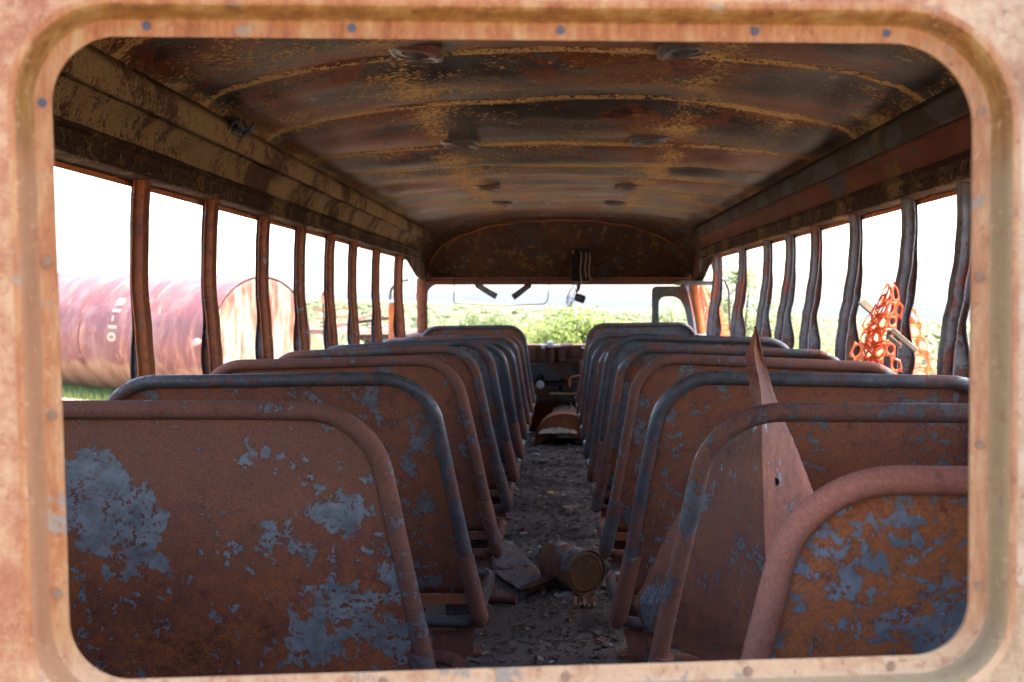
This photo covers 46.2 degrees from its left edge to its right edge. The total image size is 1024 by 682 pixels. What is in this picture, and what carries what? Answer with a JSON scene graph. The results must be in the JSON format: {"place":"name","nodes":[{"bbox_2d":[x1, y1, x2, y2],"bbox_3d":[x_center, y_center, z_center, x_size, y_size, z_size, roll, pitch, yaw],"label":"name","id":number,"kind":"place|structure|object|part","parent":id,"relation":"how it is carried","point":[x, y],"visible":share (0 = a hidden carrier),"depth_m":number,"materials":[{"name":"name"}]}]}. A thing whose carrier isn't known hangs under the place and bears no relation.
{"place":"outdoors","nodes":[
{"label":"outdoors","id":0,"kind":"place"},
{"bbox_2d":[62,383,115,399],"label":"grass","id":1,"kind":"structure","parent":0,"point":[77,392],"depth_m":23.44,"materials":[{"name":"green plant"}]},
{"bbox_2d":[55,167,956,303],"label":"sky","id":2,"kind":"structure","parent":0,"point":[93,213],"materials":[{"name":"white"}]},
{"bbox_2d":[62,298,969,399],"bbox_3d":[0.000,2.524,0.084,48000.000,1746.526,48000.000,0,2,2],"label":"ground","id":3,"kind":"structure","parent":0,"point":[444,310],"depth_m":865.56,"materials":[{"name":"green plant"}]},
{"bbox_2d":[58,271,310,390],"bbox_3d":[-8.503,-0.146,25.148,9.218,2.804,2.806,1,2,35],"label":"storage tank","id":4,"kind":"object","parent":3,"relation":"on","point":[95,313],"visible":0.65,"depth_m":23.04,"materials":[{"name":"metal"}]},
{"bbox_2d":[314,292,347,330],"bbox_3d":[-5.766,-0.405,38.190,1.095,2.297,0.200,0,2,2],"label":"marker barrier","id":5,"kind":"object","parent":3,"relation":"on","point":[322,302],"visible":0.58,"depth_m":38.22,"materials":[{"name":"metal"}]},
{"bbox_2d":[310,327,416,342],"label":"flatbed trailer","id":6,"kind":"object","parent":3,"relation":"on","point":[366,338],"visible":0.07,"depth_m":40.97,"materials":[{"name":"metal"}]},
{"bbox_2d":[337,310,383,327],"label":"scrap piece","id":7,"kind":"object","parent":6,"relation":"on","point":[360,318],"visible":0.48,"depth_m":41.57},
{"bbox_2d":[359,317,387,322],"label":"scrap piece","id":8,"kind":"object","parent":6,"relation":"on","point":[369,320],"visible":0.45,"depth_m":41.93,"materials":[{"name":"metal"}]},
{"bbox_2d":[461,308,513,324],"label":"bush","id":9,"kind":"object","parent":3,"relation":"on","point":[489,319],"visible":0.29,"depth_m":46.05,"materials":[{"name":"green plant"}]},
{"bbox_2d":[0,0,1023,681],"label":"school bus","id":10,"kind":"object","parent":3,"relation":"on","point":[672,148],"visible":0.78,"depth_m":3.64,"materials":[{"name":"metal"}]},
{"bbox_2d":[62,400,465,678],"bbox_3d":[-0.562,0.578,2.358,0.920,0.971,0.583,0,2,2],"label":"bus seat","id":11,"kind":"object","parent":10,"relation":"on","point":[206,538],"visible":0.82,"depth_m":2.12,"materials":[{"name":"metal"}]},
{"bbox_2d":[107,372,494,668],"bbox_3d":[-0.530,0.550,3.188,0.955,0.972,0.582,0,2,2],"label":"bus seat","id":12,"kind":"object","parent":10,"relation":"on","point":[400,417],"visible":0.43,"depth_m":2.93,"materials":[{"name":"metal"}]},
{"bbox_2d":[210,355,507,655],"bbox_3d":[-0.499,0.522,4.007,0.958,0.974,0.581,0,2,2],"label":"bus seat","id":13,"kind":"object","parent":10,"relation":"on","point":[441,382],"visible":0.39,"depth_m":3.74,"materials":[{"name":"metal"}]},
{"bbox_2d":[278,345,515,591],"bbox_3d":[-0.465,0.493,4.846,0.953,0.976,0.581,0,2,2],"label":"bus seat","id":14,"kind":"object","parent":10,"relation":"on","point":[462,364],"visible":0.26,"depth_m":4.58,"materials":[{"name":"metal"}]},
{"bbox_2d":[328,339,521,535],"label":"bus seat","id":15,"kind":"object","parent":10,"relation":"on","point":[480,354],"visible":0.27,"depth_m":5.35,"materials":[{"name":"metal"}]},
{"bbox_2d":[364,340,525,519],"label":"bus seat","id":16,"kind":"object","parent":10,"relation":"on","point":[505,383],"visible":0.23,"depth_m":6.18,"materials":[{"name":"metal"}]},
{"bbox_2d":[385,339,529,494],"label":"bus seat","id":17,"kind":"object","parent":10,"relation":"on","point":[513,370],"visible":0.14,"depth_m":6.96,"materials":[{"name":"metal"}]},
{"bbox_2d":[401,334,531,466],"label":"bus seat","id":18,"kind":"object","parent":10,"relation":"on","point":[509,343],"visible":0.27,"depth_m":7.72,"materials":[{"name":"metal"}]},
{"bbox_2d":[422,334,534,458],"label":"bus seat","id":19,"kind":"object","parent":10,"relation":"on","point":[519,344],"visible":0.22,"depth_m":8.55,"materials":[{"name":"metal"}]},
{"bbox_2d":[421,325,536,445],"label":"bus seat","id":20,"kind":"object","parent":10,"relation":"on","point":[516,332],"visible":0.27,"depth_m":9.32,"materials":[{"name":"metal"}]},
{"bbox_2d":[488,594,517,604],"bbox_3d":[-0.081,0.970,4.512,0.201,0.037,0.037,1,2,15],"label":"pipe stub","id":21,"kind":"object","parent":10,"relation":"on","point":[503,599],"visible":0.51,"depth_m":4.49,"materials":[{"name":"brown metal"}]},
{"bbox_2d":[492,540,541,589],"bbox_3d":[0.021,0.901,4.914,0.158,0.151,0.523,-1,2,-19],"label":"bent plate","id":22,"kind":"object","parent":10,"relation":"on","point":[515,566],"visible":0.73,"depth_m":4.96,"materials":[{"name":"grey metal"}]},
{"bbox_2d":[521,574,556,595],"bbox_3d":[0.107,0.947,4.658,0.196,0.059,0.050,-1,2,-37],"label":"steel channel","id":23,"kind":"object","parent":10,"relation":"on","point":[535,585],"visible":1,"depth_m":4.64,"materials":[{"name":"metal"}]},
{"bbox_2d":[474,440,612,664],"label":"white flakes","id":24,"kind":"object","parent":10,"relation":"on","point":[610,644],"visible":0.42,"depth_m":5.87,"materials":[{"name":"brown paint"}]},
{"bbox_2d":[423,440,672,667],"bbox_3d":[0.255,0.936,6.023,2.003,0.063,7.625,0,2,2],"label":"ash grit","id":25,"kind":"object","parent":10,"relation":"on","point":[597,633],"visible":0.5,"depth_m":5.48,"materials":[{"name":"grey gravel"}]},
{"bbox_2d":[541,341,560,348],"bbox_3d":[0.332,0.036,10.254,0.170,0.069,0.055,0,2,2],"label":"melted lump","id":26,"kind":"object","parent":10,"relation":"on","point":[549,344],"visible":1,"depth_m":10.23,"materials":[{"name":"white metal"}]},
{"bbox_2d":[426,440,678,666],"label":"pale chips","id":27,"kind":"object","parent":10,"relation":"on","point":[539,659],"visible":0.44,"depth_m":5.54,"materials":[{"name":"grey stone"}]},
{"bbox_2d":[539,427,576,433],"bbox_3d":[0.367,0.702,9.531,0.313,0.094,0.222,0,2,2],"label":"charred cloth","id":28,"kind":"object","parent":10,"relation":"on","point":[558,430],"visible":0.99,"depth_m":9.47,"materials":[{"name":"grey fabric"}]},
{"bbox_2d":[552,404,576,412],"bbox_3d":[0.459,0.590,10.265,0.239,0.081,0.203,0,2,2],"label":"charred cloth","id":29,"kind":"object","parent":10,"relation":"on","point":[565,407],"visible":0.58,"depth_m":10.29,"materials":[{"name":"grey fabric"}]},
{"bbox_2d":[554,590,578,596],"bbox_3d":[0.228,0.983,4.667,0.147,0.022,0.035,-1,2,-25],"label":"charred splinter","id":30,"kind":"object","parent":10,"relation":"on","point":[556,594],"visible":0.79,"depth_m":4.65,"materials":[{"name":"grey wood"}]},
{"bbox_2d":[561,343,572,346],"bbox_3d":[0.469,0.035,10.246,0.105,0.030,0.025,0,2,2],"label":"bleached tube","id":31,"kind":"object","parent":10,"relation":"on","point":[567,345],"visible":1,"depth_m":10.24,"materials":[{"name":"pink plastic"}]},
{"bbox_2d":[539,540,605,594],"bbox_3d":[0.239,0.893,4.731,0.178,0.178,0.226,-1,2,-31],"label":"steel can","id":32,"kind":"object","parent":10,"relation":"on","point":[575,568],"visible":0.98,"depth_m":4.66,"materials":[{"name":"metal"}]},
{"bbox_2d":[562,502,585,511],"bbox_3d":[0.320,0.911,6.591,0.075,0.023,0.252,1,2,29],"label":"rusty scrap","id":33,"kind":"object","parent":10,"relation":"on","point":[568,508],"visible":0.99,"depth_m":6.59,"materials":[{"name":"brown metal"}]},
{"bbox_2d":[566,282,585,306],"bbox_3d":[0.512,-0.389,9.965,0.177,0.210,0.173,-1,2,-37],"label":"cab fan","id":34,"kind":"object","parent":10,"relation":"attached to","point":[580,298],"visible":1,"depth_m":9.94},
{"bbox_2d":[468,440,686,664],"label":"rust flakes","id":35,"kind":"object","parent":10,"relation":"on","point":[524,529],"visible":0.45,"depth_m":5.89,"materials":[{"name":"brown metal"}]},
{"bbox_2d":[573,595,597,607],"bbox_3d":[0.276,0.979,4.508,0.096,0.027,0.173,0,2,2],"label":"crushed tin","id":36,"kind":"object","parent":10,"relation":"on","point":[590,601],"visible":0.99,"depth_m":4.50,"materials":[{"name":"brown metal"}]},
{"bbox_2d":[576,334,600,414],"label":"bus seat","id":37,"kind":"object","parent":10,"relation":"on","point":[580,393],"visible":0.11,"depth_m":8.55,"materials":[{"name":"metal"}]},
{"bbox_2d":[582,345,611,518],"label":"bus seat","id":38,"kind":"object","parent":10,"relation":"on","point":[587,444],"visible":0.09,"depth_m":6.17,"materials":[{"name":"metal"}]},
{"bbox_2d":[580,338,619,484],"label":"bus seat","id":39,"kind":"object","parent":10,"relation":"on","point":[599,351],"visible":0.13,"depth_m":6.95,"materials":[{"name":"metal"}]},
{"bbox_2d":[578,332,642,426],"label":"bus seat","id":40,"kind":"object","parent":10,"relation":"on","point":[596,342],"visible":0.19,"depth_m":7.71,"materials":[{"name":"metal"}]},
{"bbox_2d":[575,322,695,404],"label":"bus seat","id":41,"kind":"object","parent":10,"relation":"on","point":[677,328],"visible":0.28,"depth_m":9.28,"materials":[{"name":"metal"}]},
{"bbox_3d":[1.350,0.179,9.831,0.414,1.258,0.030,0,2,2],"label":"door leaf","id":42,"kind":"part","parent":10,"relation":"part of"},
{"bbox_2d":[585,333,788,490],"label":"bus seat","id":43,"kind":"object","parent":10,"relation":"on","point":[620,349],"visible":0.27,"depth_m":5.30,"materials":[{"name":"metal"}]},
{"bbox_2d":[590,344,838,571],"bbox_3d":[0.801,0.492,4.797,0.975,0.980,0.581,0,2,2],"label":"bus seat","id":44,"kind":"object","parent":10,"relation":"on","point":[634,362],"visible":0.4,"depth_m":4.55,"materials":[{"name":"metal"}]},
{"bbox_2d":[699,285,729,335],"bbox_3d":[1.879,-0.204,10.834,0.394,0.644,0.244,0,2,2],"label":"safety mesh","id":45,"kind":"object","parent":10,"relation":"hanging from","point":[704,292],"visible":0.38,"depth_m":10.83,"materials":[{"name":"orange plastic"}]},
{"bbox_2d":[596,354,895,657],"bbox_3d":[0.758,0.520,3.958,0.954,0.980,0.581,0,2,2],"label":"bus seat","id":46,"kind":"object","parent":10,"relation":"on","point":[654,380],"visible":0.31,"depth_m":3.71,"materials":[{"name":"metal"}]},
{"bbox_2d":[605,371,968,654],"bbox_3d":[0.723,0.550,3.139,0.946,0.976,0.582,0,2,2],"label":"bus seat","id":47,"kind":"object","parent":10,"relation":"on","point":[690,414],"visible":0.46,"depth_m":2.88,"materials":[{"name":"metal"}]},
{"bbox_2d":[620,402,968,663],"bbox_3d":[0.680,0.580,2.311,0.925,0.971,0.582,0,2,2],"label":"bus seat","id":48,"kind":"object","parent":10,"relation":"on","point":[720,437],"visible":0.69,"depth_m":2.03,"materials":[{"name":"metal"}]},
{"bbox_2d":[633,326,812,660],"bbox_3d":[0.493,0.316,2.481,0.281,0.699,0.507,-1,2,-22],"label":"torn sheet","id":49,"kind":"object","parent":48,"relation":"on","point":[759,490],"visible":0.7,"depth_m":2.36,"materials":[{"name":"brown metal"}]},
{"bbox_2d":[740,465,967,659],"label":"bus seat","id":50,"kind":"object","parent":10,"relation":"on","point":[872,561],"visible":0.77,"depth_m":1.37,"materials":[{"name":"metal"}]},
{"bbox_2d":[848,280,936,374],"bbox_3d":[1.362,0.037,4.143,0.484,0.498,0.414,0,2,2],"label":"safety mesh","id":51,"kind":"object","parent":10,"relation":"hanging from","point":[872,345],"visible":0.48,"depth_m":4.06,"materials":[{"name":"orange plastic"}]},
{"bbox_2d":[858,299,877,315],"bbox_3d":[1.252,-0.118,4.213,0.030,0.059,0.114,-1,2,-18],"label":"wood stick","id":52,"kind":"object","parent":51,"relation":"attached to","point":[866,305],"visible":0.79,"depth_m":4.21,"materials":[{"name":"beige wood"}]},
{"bbox_2d":[887,328,917,351],"bbox_3d":[1.264,-0.004,3.874,0.097,0.078,0.028,1,2,32],"label":"wood stick","id":53,"kind":"object","parent":51,"relation":"attached to","point":[902,339],"visible":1,"depth_m":3.87,"materials":[{"name":"beige wood"}]},
{"bbox_2d":[518,322,535,341],"bbox_3d":[0.141,0.405,29.916,2.148,1.772,2.359,0,2,2],"label":"bush","id":54,"kind":"object","parent":3,"relation":"on","point":[525,329],"visible":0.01,"depth_m":30.29,"materials":[{"name":"green plant"}]},
{"bbox_2d":[511,302,611,343],"bbox_3d":[0.669,0.428,21.033,2.441,2.282,2.309,0,2,2],"label":"bush","id":55,"kind":"object","parent":3,"relation":"on","point":[568,334],"visible":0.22,"depth_m":20.75,"materials":[{"name":"green plant"}]},
{"bbox_2d":[573,316,627,341],"bbox_3d":[1.617,0.503,23.836,2.182,2.044,1.556,2,3,42],"label":"bush","id":56,"kind":"object","parent":3,"relation":"on","point":[621,321],"depth_m":23.86,"materials":[{"name":"green plant"}]},
{"bbox_2d":[306,300,969,374],"bbox_3d":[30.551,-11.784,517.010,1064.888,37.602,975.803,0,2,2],"label":"scrub","id":57,"kind":"object","parent":3,"relation":"on","point":[449,318],"visible":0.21,"depth_m":135.50,"materials":[{"name":"green plant"}]},
{"bbox_2d":[644,297,727,332],"bbox_3d":[3.811,0.243,25.983,2.294,2.578,1.961,1,2,25],"label":"tree","id":58,"kind":"object","parent":3,"relation":"on","point":[662,318],"visible":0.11,"depth_m":25.84,"materials":[{"name":"green plant"}]},
{"bbox_2d":[665,255,804,338],"bbox_3d":[3.131,0.264,17.023,2.247,3.007,1.965,-1,2,-15],"label":"tree","id":59,"kind":"object","parent":3,"relation":"on","point":[749,322],"visible":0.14,"depth_m":16.68,"materials":[{"name":"green plant"}]},
{"bbox_2d":[770,319,826,351],"bbox_3d":[4.697,0.587,22.089,2.496,2.174,2.544,0,2,2],"label":"bush","id":60,"kind":"object","parent":3,"relation":"on","point":[796,344],"visible":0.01,"depth_m":22.00,"materials":[{"name":"green plant"}]},
{"bbox_2d":[823,347,868,360],"bbox_3d":[4.487,0.855,19.030,2.307,1.826,2.092,-1,2,-36],"label":"bush","id":61,"kind":"object","parent":3,"relation":"on","point":[830,349],"depth_m":18.92,"materials":[{"name":"green plant"}]},
{"bbox_2d":[794,302,935,374],"bbox_3d":[9.284,0.167,33.453,4.724,2.592,4.480,2,3,42],"label":"bush","id":62,"kind":"object","parent":3,"relation":"on","point":[831,339],"visible":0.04,"depth_m":34.22,"materials":[{"name":"green plant"}]},
{"bbox_2d":[305,291,969,321],"bbox_3d":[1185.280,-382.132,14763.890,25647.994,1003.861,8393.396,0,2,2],"label":"mountains","id":63,"kind":"structure","parent":0,"point":[931,311],"depth_m":15889.96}
]}

